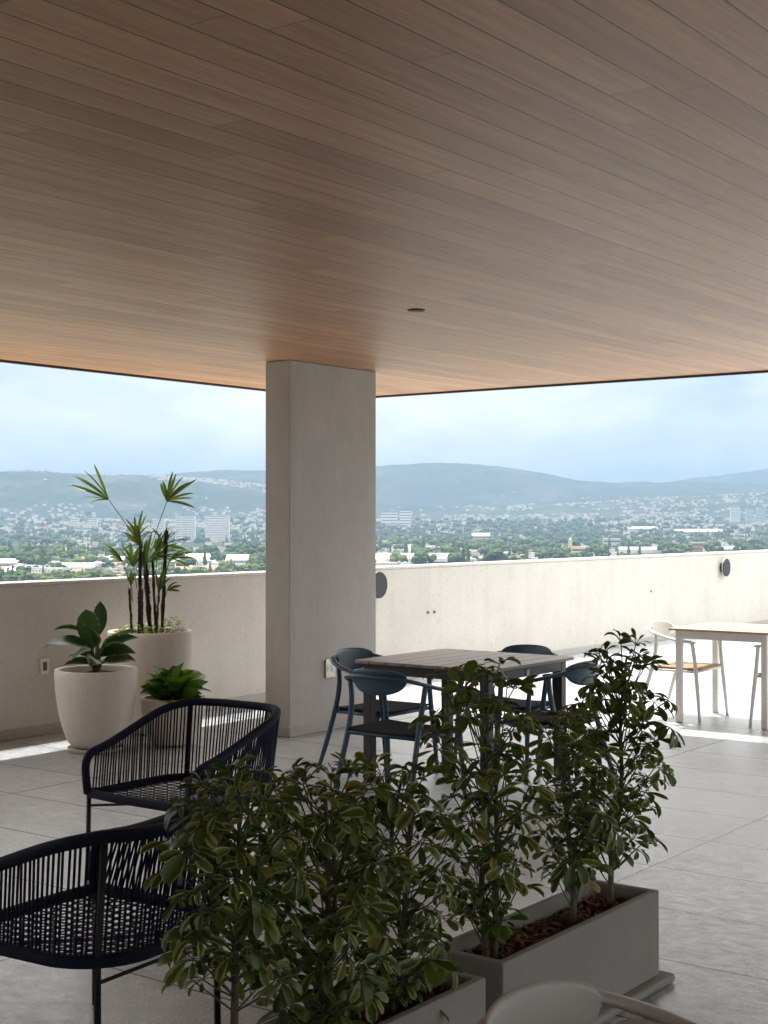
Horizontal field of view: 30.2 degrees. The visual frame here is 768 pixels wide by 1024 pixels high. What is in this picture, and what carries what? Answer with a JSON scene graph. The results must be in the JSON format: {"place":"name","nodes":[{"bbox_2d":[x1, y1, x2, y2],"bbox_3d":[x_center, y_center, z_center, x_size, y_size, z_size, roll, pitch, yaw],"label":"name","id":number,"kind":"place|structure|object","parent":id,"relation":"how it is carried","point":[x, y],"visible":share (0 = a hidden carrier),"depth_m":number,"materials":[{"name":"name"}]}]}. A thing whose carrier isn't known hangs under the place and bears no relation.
{"place":"outdoors","nodes":[
{"label":"outdoors","id":0,"kind":"place"},
{"bbox_2d":[0,0,767,395],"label":"ceiling","id":1,"kind":"structure","parent":0,"point":[500,192],"depth_m":5.14,"materials":[{"name":"brown wood"}]},
{"bbox_2d":[0,359,767,397],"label":"ceiling edge trim","id":2,"kind":"structure","parent":1,"relation":"attached to","point":[382,396],"depth_m":12.02,"materials":[{"name":"brown wood"}]},
{"bbox_2d":[408,309,424,311],"bbox_3d":[0.184,-1.143,8.088,0.100,0.007,0.100,0,0,37],"label":"ceiling downlight","id":3,"kind":"object","parent":1,"relation":"attached to","point":[416,310],"visible":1,"depth_m":8.06,"materials":[{"name":"black paint"}]},
{"bbox_2d":[0,624,767,1023],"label":"terrace floor","id":4,"kind":"structure","parent":0,"point":[706,874],"depth_m":7.21,"materials":[{"name":"tile"}]},
{"bbox_2d":[54,665,137,753],"bbox_3d":[-2.014,1.380,9.971,0.574,0.567,0.574,0,0,37],"label":"round pot","id":5,"kind":"object","parent":4,"relation":"on","point":[94,709],"visible":0.86,"depth_m":9.76,"materials":[{"name":"ceramic"}]},
{"bbox_2d":[43,601,137,672],"bbox_3d":[-2.041,0.883,9.933,0.709,0.508,0.545,0,0,0],"label":"broad leaf plant","id":6,"kind":"object","parent":5,"relation":"on","point":[89,627],"visible":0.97,"depth_m":9.92,"materials":[{"name":"green plant"}]},
{"bbox_2d":[0,797,231,1023],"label":"rope armchair","id":7,"kind":"object","parent":4,"relation":"on","point":[96,889],"visible":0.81,"depth_m":3.97,"materials":[{"name":"black fabric"}]},
{"bbox_2d":[108,628,191,734],"bbox_3d":[-1.780,1.285,10.842,0.636,0.766,0.636,0,0,37],"label":"round pot","id":8,"kind":"object","parent":4,"relation":"on","point":[167,651],"visible":0.39,"depth_m":10.56,"materials":[{"name":"ceramic"}]},
{"bbox_2d":[70,464,196,633],"bbox_3d":[-1.911,0.283,10.906,1.025,1.320,0.327,0,0,1],"label":"lady palm","id":9,"kind":"object","parent":8,"relation":"on","point":[142,560],"visible":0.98,"depth_m":10.84,"materials":[{"name":"green plant"}]},
{"bbox_2d":[115,616,186,633],"bbox_3d":[-1.770,0.866,10.839,0.556,0.147,0.526,0,0,-14],"label":"ground cover","id":10,"kind":"object","parent":8,"relation":"on","point":[169,624],"visible":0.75,"depth_m":10.80,"materials":[{"name":"green plant"}]},
{"bbox_2d":[140,694,205,745],"bbox_3d":[-1.516,1.496,10.240,0.464,0.336,0.464,0,0,37],"label":"round pot","id":11,"kind":"object","parent":4,"relation":"on","point":[149,703],"visible":0.42,"depth_m":10.07,"materials":[{"name":"ceramic"}]},
{"bbox_2d":[140,663,210,702],"bbox_3d":[-1.496,1.229,10.244,0.475,0.296,0.504,0,0,-37],"label":"leafy rosette","id":12,"kind":"object","parent":11,"relation":"on","point":[173,682],"visible":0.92,"depth_m":10.15,"materials":[{"name":"green plant"}]},
{"bbox_2d":[81,698,280,884],"bbox_3d":[-0.866,1.265,6.441,0.728,0.756,0.721,0,0,37],"label":"rope armchair","id":13,"kind":"object","parent":4,"relation":"on","point":[265,732],"visible":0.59,"depth_m":6.55,"materials":[{"name":"black fabric"}]},
{"bbox_2d":[266,360,375,737],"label":"concrete column","id":14,"kind":"structure","parent":4,"relation":"on","point":[320,514],"depth_m":10.81,"materials":[{"name":"paint"}]},
{"bbox_2d":[325,659,335,677],"bbox_3d":[-0.410,1.197,10.920,0.016,0.140,0.116,0,0,37],"label":"column socket","id":15,"kind":"object","parent":14,"relation":"attached to","point":[330,669],"depth_m":10.90,"materials":[{"name":"white plastic"}]},
{"bbox_2d":[263,970,484,1023],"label":"planter box","id":16,"kind":"object","parent":4,"relation":"on","point":[463,1002],"visible":0.53,"depth_m":3.86,"materials":[{"name":"concrete"}]},
{"bbox_2d":[139,755,328,1023],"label":"schefflera shrub","id":17,"kind":"object","parent":16,"relation":"on","point":[205,846],"visible":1,"depth_m":3.30,"materials":[{"name":"green plant"}]},
{"bbox_2d":[239,752,420,1023],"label":"schefflera shrub","id":18,"kind":"object","parent":16,"relation":"on","point":[338,997],"visible":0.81,"depth_m":3.54,"materials":[{"name":"green plant"}]},
{"bbox_2d":[331,751,471,1021],"bbox_3d":[0.041,1.016,3.851,0.413,0.722,0.405,0,0,-20],"label":"schefflera shrub","id":19,"kind":"object","parent":16,"relation":"on","point":[390,815],"visible":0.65,"depth_m":3.80,"materials":[{"name":"green plant"}]},
{"bbox_2d":[316,648,438,779],"bbox_3d":[-0.042,1.275,9.140,0.579,0.779,0.618,0,0,37],"label":"bow back chair","id":20,"kind":"object","parent":4,"relation":"on","point":[344,659],"visible":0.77,"depth_m":9.07,"materials":[{"name":"blue paint"}]},
{"bbox_2d":[0,550,767,741],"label":"parapet wall","id":21,"kind":"structure","parent":4,"relation":"on","point":[563,606],"depth_m":14.75,"materials":[{"name":"paint"}]},
{"bbox_2d":[40,658,48,674],"bbox_3d":[-2.541,1.155,10.674,0.018,0.118,0.082,0,0,37],"label":"wall socket","id":22,"kind":"object","parent":21,"relation":"attached to","point":[44,665],"depth_m":10.66,"materials":[{"name":"white plastic"}]},
{"bbox_2d":[376,572,386,597],"bbox_3d":[-0.074,0.714,13.947,0.081,0.260,0.260,0,0,37],"label":"wall lamp","id":23,"kind":"object","parent":21,"relation":"attached to","point":[381,584],"visible":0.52,"depth_m":13.93,"materials":[{"name":"black metal"}]},
{"bbox_2d":[720,559,730,575],"bbox_3d":[4.946,0.806,20.708,0.081,0.260,0.260,0,0,37],"label":"wall lamp","id":24,"kind":"object","parent":21,"relation":"attached to","point":[725,567],"visible":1,"depth_m":20.67,"materials":[{"name":"grey metal"}]},
{"bbox_2d":[329,668,466,802],"bbox_3d":[0.082,1.268,8.154,0.618,0.779,0.579,0,0,37],"label":"bow back chair","id":25,"kind":"object","parent":4,"relation":"on","point":[383,684],"visible":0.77,"depth_m":8.02,"materials":[{"name":"blue paint"}]},
{"bbox_2d":[355,649,573,795],"bbox_3d":[0.507,1.282,8.844,1.000,0.747,1.000,0,0,37],"label":"square table","id":26,"kind":"object","parent":4,"relation":"on","point":[420,664],"visible":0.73,"depth_m":8.73,"materials":[{"name":"brown wood"}]},
{"bbox_2d":[453,644,570,775],"bbox_3d":[0.843,1.276,9.347,0.618,0.779,0.579,0,0,37],"label":"bow back chair","id":27,"kind":"object","parent":4,"relation":"on","point":[529,704],"visible":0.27,"depth_m":9.38,"materials":[{"name":"blue paint"}]},
{"bbox_2d":[429,880,674,1023],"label":"planter box","id":28,"kind":"object","parent":4,"relation":"on","point":[598,944],"visible":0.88,"depth_m":4.61,"materials":[{"name":"concrete"}]},
{"bbox_2d":[407,656,555,957],"bbox_3d":[0.295,0.906,4.273,0.438,0.945,0.431,0,0,-2],"label":"schefflera shrub","id":29,"kind":"object","parent":28,"relation":"on","point":[489,860],"visible":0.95,"depth_m":4.25,"materials":[{"name":"green plant"}]},
{"bbox_2d":[523,706,621,921],"bbox_3d":[0.593,1.006,4.648,0.356,0.749,0.365,0,0,37],"label":"schefflera shrub","id":30,"kind":"object","parent":28,"relation":"on","point":[575,858],"visible":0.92,"depth_m":4.62,"materials":[{"name":"green plant"}]},
{"bbox_2d":[552,628,684,907],"bbox_3d":[0.802,0.891,4.918,0.457,0.982,0.454,0,0,-21],"label":"schefflera shrub","id":31,"kind":"object","parent":28,"relation":"on","point":[616,708],"visible":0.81,"depth_m":4.86,"materials":[{"name":"green plant"}]},
{"bbox_2d":[494,660,615,791],"bbox_3d":[1.031,1.271,8.605,0.579,0.779,0.618,0,0,37],"label":"bow back chair","id":32,"kind":"object","parent":4,"relation":"on","point":[572,672],"visible":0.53,"depth_m":8.44,"materials":[{"name":"blue paint"}]},
{"bbox_2d":[476,978,698,1023],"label":"bow back chair","id":33,"kind":"object","parent":4,"relation":"on","point":[558,1001],"visible":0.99,"depth_m":2.58,"materials":[{"name":"beige paint"}]},
{"bbox_2d":[614,1018,662,1023],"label":"chair","id":34,"kind":"object","parent":4,"relation":"on","point":[634,1021],"visible":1,"depth_m":2.42,"materials":[{"name":"beige paint"}]},
{"bbox_2d":[641,620,728,722],"bbox_3d":[2.453,1.292,11.728,0.579,0.779,0.618,0,0,37],"label":"bow back chair","id":35,"kind":"object","parent":4,"relation":"on","point":[656,629],"visible":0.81,"depth_m":11.66,"materials":[{"name":"white paint"}]},
{"bbox_2d":[668,622,767,729],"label":"square table","id":36,"kind":"object","parent":4,"relation":"on","point":[715,632],"visible":0.99,"depth_m":11.31,"materials":[{"name":"white paint"}]},
{"bbox_2d":[749,645,760,726],"bbox_3d":[3.235,1.288,11.147,0.579,0.779,0.618,0,0,37],"label":"bow back chair","id":37,"kind":"object","parent":4,"relation":"on","point":[755,675],"visible":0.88,"depth_m":11.07,"materials":[{"name":"white paint"}]},
{"bbox_2d":[0,463,767,581],"bbox_3d":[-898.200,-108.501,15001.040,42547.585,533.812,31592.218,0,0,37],"label":"valley terrain","id":38,"kind":"structure","parent":0,"point":[427,488],"depth_m":7096.37,"materials":[{"name":"green plant"}]},
{"bbox_2d":[9,563,39,567],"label":"valley shed","id":39,"kind":"structure","parent":38,"relation":"on","point":[19,564],"depth_m":1672.86,"materials":[{"name":"white concrete"}]},
{"bbox_2d":[31,566,69,573],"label":"valley shed","id":40,"kind":"structure","parent":38,"relation":"on","point":[39,570],"depth_m":1560.38,"materials":[{"name":"white concrete"}]},
{"bbox_2d":[70,518,78,526],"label":"apartment block","id":41,"kind":"structure","parent":38,"relation":"on","point":[74,522],"depth_m":5313.74,"materials":[{"name":"white concrete"}]},
{"bbox_2d":[62,563,97,570],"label":"factory","id":42,"kind":"structure","parent":38,"relation":"on","point":[86,566],"depth_m":1664.73,"materials":[{"name":"white concrete"}]},
{"bbox_2d":[88,518,97,526],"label":"apartment block","id":43,"kind":"structure","parent":38,"relation":"on","point":[92,522],"depth_m":5313.74,"materials":[{"name":"white concrete"}]},
{"bbox_2d":[103,567,119,570],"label":"valley house","id":44,"kind":"structure","parent":38,"relation":"on","point":[110,568],"depth_m":1662.24,"materials":[{"name":"white concrete"}]},
{"bbox_2d":[153,519,164,542],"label":"apartment tower","id":45,"kind":"structure","parent":38,"relation":"on","point":[161,527],"depth_m":3827.87,"materials":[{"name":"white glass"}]},
{"bbox_2d":[175,515,195,541],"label":"apartment tower","id":46,"kind":"structure","parent":38,"relation":"on","point":[185,525],"depth_m":3971.21,"materials":[{"name":"white glass"}]},
{"bbox_2d":[174,566,217,570],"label":"valley shed","id":47,"kind":"structure","parent":38,"relation":"on","point":[207,567],"depth_m":1551.57,"materials":[{"name":"concrete"}]},
{"bbox_2d":[185,553,225,560],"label":"factory","id":48,"kind":"structure","parent":38,"relation":"on","point":[198,555],"depth_m":1964.31,"materials":[{"name":"white concrete"}]},
{"bbox_2d":[207,561,218,565],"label":"valley house","id":49,"kind":"structure","parent":38,"relation":"on","point":[214,563],"depth_m":1849.35,"materials":[{"name":"white concrete"}]},
{"bbox_2d":[205,515,229,541],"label":"apartment tower","id":50,"kind":"structure","parent":38,"relation":"on","point":[217,526],"depth_m":4082.20,"materials":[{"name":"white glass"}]},
{"bbox_2d":[0,510,767,570],"bbox_3d":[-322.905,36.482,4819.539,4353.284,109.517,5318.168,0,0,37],"label":"distant woods","id":51,"kind":"object","parent":38,"relation":"on","point":[494,547],"visible":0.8,"depth_m":3328.01,"materials":[{"name":"green plant"}]},
{"bbox_2d":[0,469,767,558],"bbox_3d":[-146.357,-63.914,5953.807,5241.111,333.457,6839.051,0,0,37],"label":"distant houses","id":52,"kind":"structure","parent":38,"relation":"on","point":[427,545],"depth_m":6177.72,"materials":[{"name":"ceramic"}]},
{"bbox_2d":[376,561,396,565],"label":"valley house","id":53,"kind":"structure","parent":38,"relation":"on","point":[382,563],"depth_m":1779.77,"materials":[{"name":"white concrete"}]},
{"bbox_2d":[381,513,397,524],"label":"hospital block","id":54,"kind":"structure","parent":38,"relation":"on","point":[387,518],"depth_m":5557.92,"materials":[{"name":"white concrete"}]},
{"bbox_2d":[400,511,410,524],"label":"hospital block","id":55,"kind":"structure","parent":38,"relation":"on","point":[405,517],"depth_m":5557.97,"materials":[{"name":"white concrete"}]},
{"bbox_2d":[401,561,412,564],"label":"valley house","id":56,"kind":"structure","parent":38,"relation":"on","point":[405,563],"depth_m":1837.20,"materials":[{"name":"white concrete"}]},
{"bbox_2d":[408,545,410,562],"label":"white chimney","id":57,"kind":"object","parent":38,"relation":"on","point":[409,555],"visible":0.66,"depth_m":1848.64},
{"bbox_2d":[472,533,489,538],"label":"factory","id":58,"kind":"structure","parent":38,"relation":"on","point":[481,535],"depth_m":4339.44,"materials":[{"name":"white concrete"}]},
{"bbox_2d":[627,526,657,530],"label":"factory","id":59,"kind":"structure","parent":38,"relation":"on","point":[639,528],"depth_m":4970.01,"materials":[{"name":"white concrete"}]},
{"bbox_2d":[673,529,722,533],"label":"factory","id":60,"kind":"structure","parent":38,"relation":"on","point":[697,531],"depth_m":4699.97,"materials":[{"name":"white concrete"}]},
{"bbox_2d":[730,507,739,521],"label":"apartment tower","id":61,"kind":"structure","parent":38,"relation":"on","point":[734,514],"depth_m":5864.23,"materials":[{"name":"white concrete"}]},
{"bbox_2d":[745,509,753,521],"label":"apartment tower","id":62,"kind":"structure","parent":38,"relation":"on","point":[749,515],"depth_m":5864.15,"materials":[{"name":"white glass"}]},
{"bbox_2d":[756,507,765,521],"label":"apartment tower","id":63,"kind":"structure","parent":38,"relation":"on","point":[760,514],"depth_m":5864.21,"materials":[{"name":"white glass"}]},
{"bbox_2d":[0,362,767,482],"label":"sky","id":64,"kind":"structure","parent":0,"point":[59,420],"materials":[{"name":"blue"}]},
{"label":"valley ground plain","id":65,"kind":"structure","parent":0,"visible":0},
{"bbox_2d":[0,574,18,581],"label":"valley tree","id":66,"kind":"object","parent":65,"relation":"on","point":[8,577],"visible":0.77,"depth_m":1269.57,"materials":[{"name":"green plant"}]},
{"bbox_2d":[0,559,23,566],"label":"factory","id":67,"kind":"structure","parent":65,"relation":"on","point":[5,562],"depth_m":1842.79,"materials":[{"name":"white concrete"}]},
{"bbox_2d":[16,565,31,572],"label":"valley tree","id":68,"kind":"object","parent":65,"relation":"on","point":[26,568],"visible":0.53,"depth_m":1460.68,"materials":[{"name":"green plant"}]},
{"bbox_2d":[27,574,34,580],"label":"valley tree","id":69,"kind":"object","parent":65,"relation":"on","point":[29,576],"visible":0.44,"depth_m":1358.84,"materials":[{"name":"green plant"}]},
{"bbox_2d":[34,572,56,579],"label":"valley tree","id":70,"kind":"object","parent":65,"relation":"on","point":[37,576],"visible":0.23,"depth_m":1344.91,"materials":[{"name":"green plant"}]},
{"bbox_2d":[38,576,55,579],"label":"valley tree","id":71,"kind":"object","parent":65,"relation":"on","point":[47,578],"visible":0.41,"depth_m":1308.89,"materials":[{"name":"green plant"}]},
{"bbox_2d":[50,564,61,567],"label":"building","id":72,"kind":"structure","parent":65,"relation":"on","point":[56,565],"depth_m":1582.79,"materials":[{"name":"white"}]},
{"bbox_2d":[51,569,63,574],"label":"valley tree","id":73,"kind":"object","parent":65,"relation":"on","point":[58,571],"visible":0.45,"depth_m":1376.06,"materials":[{"name":"green plant"}]},
{"bbox_2d":[64,570,75,576],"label":"valley tree","id":74,"kind":"object","parent":65,"relation":"on","point":[66,572],"visible":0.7,"depth_m":1414.60,"materials":[{"name":"green plant"}]},
{"bbox_2d":[67,572,76,578],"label":"valley tree","id":75,"kind":"object","parent":65,"relation":"on","point":[70,575],"visible":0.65,"depth_m":1400.82,"materials":[{"name":"green plant"}]},
{"bbox_2d":[73,571,85,577],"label":"valley tree","id":76,"kind":"object","parent":65,"relation":"on","point":[78,573],"visible":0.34,"depth_m":1373.00,"materials":[{"name":"green plant"}]},
{"bbox_2d":[73,575,89,578],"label":"valley tree","id":77,"kind":"object","parent":65,"relation":"on","point":[82,576],"visible":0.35,"depth_m":1330.27,"materials":[{"name":"green plant"}]},
{"bbox_2d":[86,570,99,577],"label":"valley tree","id":78,"kind":"object","parent":65,"relation":"on","point":[93,574],"visible":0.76,"depth_m":1382.29,"materials":[{"name":"green plant"}]},
{"bbox_2d":[100,570,117,577],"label":"valley tree","id":79,"kind":"object","parent":65,"relation":"on","point":[105,573],"visible":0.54,"depth_m":1372.36,"materials":[{"name":"green plant"}]},
{"bbox_2d":[142,568,157,575],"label":"valley tree","id":80,"kind":"object","parent":65,"relation":"on","point":[150,570],"visible":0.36,"depth_m":1436.12,"materials":[{"name":"green plant"}]},
{"bbox_2d":[168,563,174,571],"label":"valley tree","id":81,"kind":"object","parent":65,"relation":"on","point":[170,569],"visible":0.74,"depth_m":1566.64,"materials":[{"name":"green plant"}]},
{"bbox_2d":[171,567,187,574],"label":"valley tree","id":82,"kind":"object","parent":65,"relation":"on","point":[179,570],"visible":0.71,"depth_m":1458.77,"materials":[{"name":"green plant"}]},
{"bbox_2d":[190,566,204,573],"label":"valley tree","id":83,"kind":"object","parent":65,"relation":"on","point":[194,569],"visible":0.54,"depth_m":1507.39,"materials":[{"name":"green plant"}]},
{"bbox_2d":[208,562,211,572],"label":"valley tree","id":84,"kind":"object","parent":65,"relation":"on","point":[210,569],"visible":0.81,"depth_m":1503.70,"materials":[{"name":"green plant"}]},
{"bbox_2d":[215,566,228,572],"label":"valley tree","id":85,"kind":"object","parent":65,"relation":"on","point":[217,570],"visible":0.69,"depth_m":1504.80,"materials":[{"name":"green plant"}]},
{"bbox_2d":[225,554,248,565],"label":"factory","id":86,"kind":"structure","parent":65,"relation":"on","point":[240,559],"depth_m":1846.55,"materials":[{"name":"white glass"}]},
{"bbox_2d":[232,565,247,571],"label":"valley tree","id":87,"kind":"object","parent":65,"relation":"on","point":[240,568],"visible":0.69,"depth_m":1544.22,"materials":[{"name":"green plant"}]},
{"bbox_2d":[245,563,260,570],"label":"valley tree","id":88,"kind":"object","parent":65,"relation":"on","point":[255,567],"visible":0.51,"depth_m":1556.26,"materials":[{"name":"green plant"}]},
{"bbox_2d":[376,553,453,563],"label":"warehouse","id":89,"kind":"structure","parent":65,"relation":"on","point":[441,557],"depth_m":1882.10,"materials":[{"name":"white glass"}]},
{"bbox_2d":[568,538,588,552],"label":"church","id":90,"kind":"structure","parent":65,"relation":"on","point":[574,549],"depth_m":2689.50,"materials":[{"name":"beige glass"}]},
{"bbox_2d":[602,538,619,548],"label":"office block","id":91,"kind":"structure","parent":65,"relation":"on","point":[614,542],"depth_m":3109.99,"materials":[{"name":"white glass"}]},
{"bbox_2d":[618,547,661,552],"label":"factory","id":92,"kind":"structure","parent":65,"relation":"on","point":[643,549],"depth_m":2689.72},
{"bbox_2d":[690,542,705,550],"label":"brick building","id":93,"kind":"structure","parent":65,"relation":"on","point":[698,546],"depth_m":2884.55,"materials":[{"name":"brick"}]},
{"bbox_2d":[722,546,740,551],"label":"factory","id":94,"kind":"structure","parent":65,"relation":"on","point":[727,548],"depth_m":2764.49,"materials":[{"name":"white glass"}]}
]}

